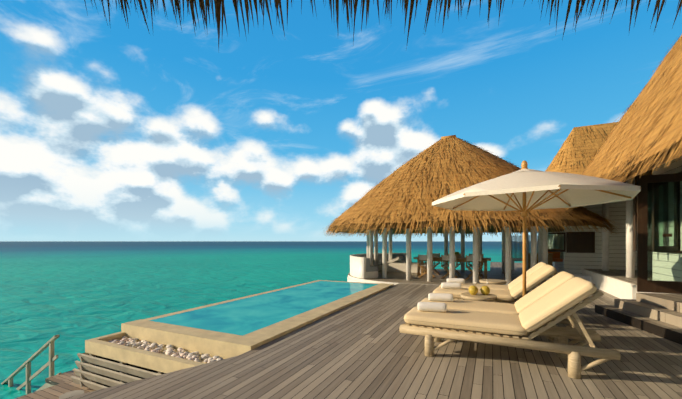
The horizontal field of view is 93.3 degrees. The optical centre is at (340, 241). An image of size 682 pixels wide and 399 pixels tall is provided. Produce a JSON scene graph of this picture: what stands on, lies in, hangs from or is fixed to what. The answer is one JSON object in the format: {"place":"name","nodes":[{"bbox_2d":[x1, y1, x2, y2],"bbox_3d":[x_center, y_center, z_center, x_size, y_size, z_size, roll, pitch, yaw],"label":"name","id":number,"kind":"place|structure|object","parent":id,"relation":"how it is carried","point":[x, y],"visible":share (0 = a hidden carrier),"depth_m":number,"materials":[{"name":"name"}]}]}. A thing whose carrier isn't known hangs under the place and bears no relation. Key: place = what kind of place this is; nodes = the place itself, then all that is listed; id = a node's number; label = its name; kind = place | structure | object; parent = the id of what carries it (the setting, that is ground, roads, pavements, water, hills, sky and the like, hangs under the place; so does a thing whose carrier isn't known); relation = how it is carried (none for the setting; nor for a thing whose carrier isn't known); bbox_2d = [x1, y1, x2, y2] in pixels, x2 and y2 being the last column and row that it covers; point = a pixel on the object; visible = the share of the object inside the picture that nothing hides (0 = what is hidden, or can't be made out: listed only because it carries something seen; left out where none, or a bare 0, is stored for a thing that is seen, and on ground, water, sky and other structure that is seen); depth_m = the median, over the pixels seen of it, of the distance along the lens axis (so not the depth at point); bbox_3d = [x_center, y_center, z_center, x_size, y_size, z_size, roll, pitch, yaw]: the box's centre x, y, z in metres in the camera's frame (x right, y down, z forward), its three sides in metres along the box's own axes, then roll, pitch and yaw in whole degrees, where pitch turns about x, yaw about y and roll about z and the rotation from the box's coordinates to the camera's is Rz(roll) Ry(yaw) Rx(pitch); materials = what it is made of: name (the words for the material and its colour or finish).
{"place":"outdoors","nodes":[
{"label":"outdoors","id":0,"kind":"place"},
{"bbox_2d":[45,368,80,384],"bbox_3d":[-4.790,2.935,6.997,2.450,0.080,1.600,0,0,25],"label":"stair landing","id":1,"kind":"object","parent":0,"point":[59,378],"visible":0.17,"depth_m":6.79,"materials":[{"name":"brown wood"}]},
{"bbox_2d":[96,355,165,386],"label":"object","id":2,"kind":"object","parent":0,"point":[135,366],"depth_m":4.67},
{"bbox_2d":[0,241,530,398],"bbox_3d":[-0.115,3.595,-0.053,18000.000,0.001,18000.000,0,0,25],"label":"sea water","id":3,"kind":"structure","parent":0,"point":[74,295],"depth_m":31.07,"materials":[{"name":"teal liquid"}]},
{"bbox_2d":[1,335,60,393],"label":"stair rail","id":4,"kind":"object","parent":3,"relation":"in","point":[27,365],"visible":0.48,"depth_m":7.41,"materials":[{"name":"grey wood"}]},
{"bbox_2d":[59,390,83,398],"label":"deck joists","id":5,"kind":"object","parent":3,"relation":"in","point":[70,394],"visible":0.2,"depth_m":3.47,"materials":[{"name":"beige wood"}]},
{"bbox_2d":[0,0,681,240],"label":"sky","id":6,"kind":"structure","parent":0,"point":[168,133],"materials":[{"name":"blue"}]},
{"bbox_2d":[64,264,681,398],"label":"deck","id":7,"kind":"structure","parent":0,"point":[365,348],"depth_m":3.53,"materials":[{"name":"wood"}]},
{"bbox_2d":[121,280,393,358],"bbox_3d":[-1.065,2.009,7.984,3.100,1.322,7.050,0,0,25],"label":"pool shell","id":8,"kind":"object","parent":7,"relation":"on","point":[212,343],"visible":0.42,"depth_m":4.93},
{"bbox_2d":[148,281,377,335],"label":"pool water","id":9,"kind":"structure","parent":8,"relation":"in","point":[244,316],"depth_m":6.42,"materials":[{"name":"teal liquid"}]},
{"bbox_2d":[347,276,365,282],"bbox_3d":[4.340,1.865,12.989,8.360,0.760,6.160,0,0,25],"label":"ledge","id":10,"kind":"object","parent":7,"relation":"on","point":[349,280],"depth_m":12.60,"materials":[{"name":"white paint"}]},
{"bbox_2d":[348,269,543,287],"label":"pavilion floor","id":11,"kind":"structure","parent":7,"relation":"on","point":[394,278],"depth_m":12.34,"materials":[{"name":"white paint"}]},
{"bbox_2d":[350,253,411,278],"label":"wall","id":12,"kind":"structure","parent":11,"relation":"on","point":[361,267],"depth_m":12.35,"materials":[{"name":"white paint"}]},
{"bbox_2d":[387,256,426,272],"bbox_3d":[3.050,1.034,14.588,1.993,0.682,0.800,0,0,25],"label":"sofa","id":13,"kind":"object","parent":11,"relation":"on","point":[393,265],"visible":0.57,"depth_m":14.39,"materials":[{"name":"white fabric"}]},
{"bbox_2d":[418,254,434,277],"bbox_3d":[3.311,0.951,12.444,0.565,0.904,0.500,0,0,25],"label":"director chair","id":14,"kind":"object","parent":11,"relation":"on","point":[422,257],"visible":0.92,"depth_m":12.33,"materials":[{"name":"grey fabric"}]},
{"bbox_2d":[425,253,439,274],"bbox_3d":[3.888,0.951,13.676,0.565,0.904,0.500,0,0,25],"label":"director chair","id":15,"kind":"object","parent":11,"relation":"on","point":[436,255],"visible":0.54,"depth_m":13.76,"materials":[{"name":"grey fabric"}]},
{"bbox_2d":[441,255,457,278],"bbox_3d":[4.081,0.951,12.084,0.565,0.904,0.500,0,0,25],"label":"director chair","id":16,"kind":"object","parent":11,"relation":"on","point":[444,257],"visible":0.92,"depth_m":11.95,"materials":[{"name":"grey fabric"}]},
{"bbox_2d":[413,252,490,278],"bbox_3d":[4.369,0.896,12.699,2.800,0.985,1.000,0,0,25],"label":"dining table","id":17,"kind":"object","parent":11,"relation":"on","point":[463,259],"visible":0.67,"depth_m":12.45,"materials":[{"name":"brown wood"}]},
{"bbox_2d":[446,253,460,275],"bbox_3d":[4.658,0.951,13.315,0.565,0.904,0.500,0,0,25],"label":"director chair","id":18,"kind":"object","parent":11,"relation":"on","point":[447,263],"visible":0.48,"depth_m":13.38,"materials":[{"name":"brown wood"}]},
{"bbox_2d":[367,226,547,284],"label":"pavilion columns","id":19,"kind":"structure","parent":11,"relation":"on","point":[506,249],"depth_m":11.16,"materials":[{"name":"white wood"}]},
{"bbox_2d":[323,137,617,238],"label":"pavilion roof","id":20,"kind":"structure","parent":19,"relation":"on","point":[400,200],"depth_m":10.58,"materials":[{"name":"brown wicker"}]},
{"bbox_2d":[441,135,455,138],"bbox_3d":[4.340,-4.165,12.989,0.560,0.162,0.170,0,0,25],"label":"roof cap","id":21,"kind":"object","parent":20,"relation":"on","point":[451,136],"visible":0.5,"depth_m":12.92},
{"bbox_2d":[466,255,482,279],"bbox_3d":[4.851,0.951,11.723,0.565,0.904,0.500,0,0,25],"label":"director chair","id":22,"kind":"object","parent":11,"relation":"on","point":[469,258],"visible":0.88,"depth_m":11.59,"materials":[{"name":"grey fabric"}]},
{"bbox_2d":[468,253,483,276],"bbox_3d":[5.428,0.951,12.954,0.565,0.904,0.500,0,0,25],"label":"director chair","id":23,"kind":"object","parent":11,"relation":"on","point":[481,274],"visible":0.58,"depth_m":13.03,"materials":[{"name":"brown wood"}]},
{"bbox_2d":[461,292,496,301],"bbox_3d":[2.297,1.145,5.377,0.560,0.500,0.560,0,0,25],"label":"side table","id":24,"kind":"object","parent":7,"relation":"on","point":[478,296],"visible":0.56,"depth_m":5.22,"materials":[{"name":"brown wood"}]},
{"bbox_2d":[469,282,477,294],"bbox_3d":[2.216,0.768,5.393,0.150,0.267,0.150,0,0,25],"label":"coconut","id":25,"kind":"object","parent":24,"relation":"on","point":[473,289],"visible":1,"depth_m":5.35,"materials":[{"name":"plant"}]},
{"bbox_2d":[480,281,489,294],"bbox_3d":[2.409,0.768,5.380,0.150,0.267,0.150,0,0,25],"label":"coconut","id":26,"kind":"object","parent":24,"relation":"on","point":[484,290],"visible":1,"depth_m":5.33,"materials":[{"name":"plant"}]},
{"bbox_2d":[479,279,506,284],"bbox_3d":[3.476,1.145,7.375,0.560,0.500,0.560,0,0,25],"label":"side table","id":27,"kind":"object","parent":7,"relation":"on","point":[495,281],"visible":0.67,"depth_m":7.24,"materials":[{"name":"brown wood"}]},
{"bbox_2d":[439,262,547,297],"bbox_3d":[3.155,0.906,6.642,2.180,0.979,0.746,0,0,25],"label":"sun lounger","id":28,"kind":"object","parent":7,"relation":"on","point":[519,279],"visible":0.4,"depth_m":6.51,"materials":[{"name":"beige fabric"}]},
{"bbox_2d":[433,265,569,324],"bbox_3d":[2.815,0.906,5.918,2.180,0.979,0.746,0,0,25],"label":"sun lounger","id":29,"kind":"object","parent":7,"relation":"on","point":[533,281],"visible":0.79,"depth_m":5.59,"materials":[{"name":"beige fabric"}]},
{"bbox_2d":[421,271,595,352],"bbox_3d":[2.213,0.906,4.632,2.180,0.979,0.746,0,0,25],"label":"sun lounger","id":30,"kind":"object","parent":7,"relation":"on","point":[540,292],"visible":0.46,"depth_m":4.44,"materials":[{"name":"beige fabric"}]},
{"bbox_2d":[399,277,620,378],"bbox_3d":[1.873,0.906,3.908,2.180,0.979,0.746,0,0,25],"label":"sun lounger","id":31,"kind":"object","parent":7,"relation":"on","point":[431,319],"visible":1,"depth_m":3.63,"materials":[{"name":"beige fabric"}]},
{"bbox_2d":[432,160,640,295],"bbox_3d":[2.920,0.054,5.129,2.636,2.682,2.636,0,0,38],"label":"umbrella","id":32,"kind":"object","parent":7,"relation":"on","point":[524,190],"visible":0.94,"depth_m":5.01,"materials":[{"name":"white fabric"}]},
{"bbox_2d":[511,235,563,270],"bbox_3d":[10.015,0.536,14.968,4.000,1.718,0.250,0,0,25],"label":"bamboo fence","id":33,"kind":"object","parent":7,"relation":"on","point":[556,264],"visible":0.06,"depth_m":15.57,"materials":[{"name":"white paint"}]},
{"bbox_2d":[528,253,552,269],"bbox_3d":[8.522,0.955,13.901,1.000,0.880,0.600,0,0,25],"label":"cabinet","id":34,"kind":"object","parent":7,"relation":"on","point":[550,258],"visible":0.36,"depth_m":13.53,"materials":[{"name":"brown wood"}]},
{"bbox_2d":[548,252,562,261],"bbox_3d":[9.291,0.601,14.011,0.500,0.548,0.552,0,0,25],"label":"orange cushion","id":35,"kind":"object","parent":34,"relation":"on","point":[556,257],"visible":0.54,"depth_m":14.07,"materials":[{"name":"orange fabric"}]},
{"bbox_2d":[548,269,670,299],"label":"wall","id":36,"kind":"structure","parent":7,"relation":"on","point":[617,288],"depth_m":8.31,"materials":[{"name":"white paint"}]},
{"bbox_2d":[585,269,636,284],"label":"porch floor","id":37,"kind":"structure","parent":36,"relation":"on","point":[617,274],"depth_m":9.12,"materials":[{"name":"grey wood"}]},
{"bbox_2d":[602,177,634,277],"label":"porch columns","id":38,"kind":"structure","parent":37,"relation":"on","point":[630,262],"depth_m":8.38,"materials":[{"name":"white wood"}]},
{"bbox_2d":[595,293,681,344],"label":"house steps","id":39,"kind":"structure","parent":7,"relation":"on","point":[659,314],"depth_m":5.25,"materials":[{"name":"grey wood"}]},
{"bbox_2d":[490,262,522,264],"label":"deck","id":40,"kind":"structure","parent":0,"point":[501,263],"depth_m":20.18,"materials":[{"name":"grey wood"}]},
{"bbox_2d":[548,231,563,270],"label":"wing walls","id":41,"kind":"structure","parent":0,"point":[561,266],"depth_m":15.14,"materials":[{"name":"wood"}]},
{"bbox_2d":[545,122,617,174],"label":"wing roof","id":42,"kind":"structure","parent":41,"relation":"on","point":[579,149],"depth_m":15.75,"materials":[{"name":"brown wicker"}]},
{"bbox_2d":[564,156,681,274],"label":"house walls","id":43,"kind":"structure","parent":0,"point":[575,263],"depth_m":10.78,"materials":[{"name":"white wood"}]},
{"bbox_2d":[548,171,681,293],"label":"doors and windows","id":44,"kind":"structure","parent":43,"relation":"in","point":[657,223],"depth_m":5.80,"materials":[{"name":"black glass"}]},
{"bbox_2d":[562,35,681,213],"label":"house roof","id":45,"kind":"structure","parent":43,"relation":"on","point":[644,137],"depth_m":5.98,"materials":[{"name":"brown wicker"}]},
{"bbox_2d":[84,0,681,48],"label":"eave","id":46,"kind":"object","parent":45,"relation":"attached to","point":[219,4],"visible":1,"depth_m":1.41,"materials":[{"name":"brown plant"}]},
{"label":"deck joists","id":47,"kind":"object","parent":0,"visible":0},
{"bbox_2d":[15,380,95,398],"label":"deck","id":48,"kind":"structure","parent":47,"relation":"on","point":[55,391],"depth_m":4.70,"materials":[{"name":"brown wood"}]},
{"bbox_2d":[70,353,164,389],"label":"louvre slats","id":49,"kind":"object","parent":48,"relation":"on","point":[88,371],"visible":0.42,"depth_m":4.57,"materials":[{"name":"grey wood"}]},
{"bbox_2d":[85,332,212,372],"bbox_3d":[-2.594,1.570,4.521,2.470,0.180,0.520,0,0,25],"label":"planter box","id":50,"kind":"object","parent":49,"relation":"on","point":[161,361],"visible":0.62,"depth_m":4.36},
{"bbox_2d":[108,336,223,362],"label":"pebbles","id":51,"kind":"object","parent":50,"relation":"on","point":[169,351],"visible":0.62,"depth_m":4.57,"materials":[{"name":"white stone"}]}
]}

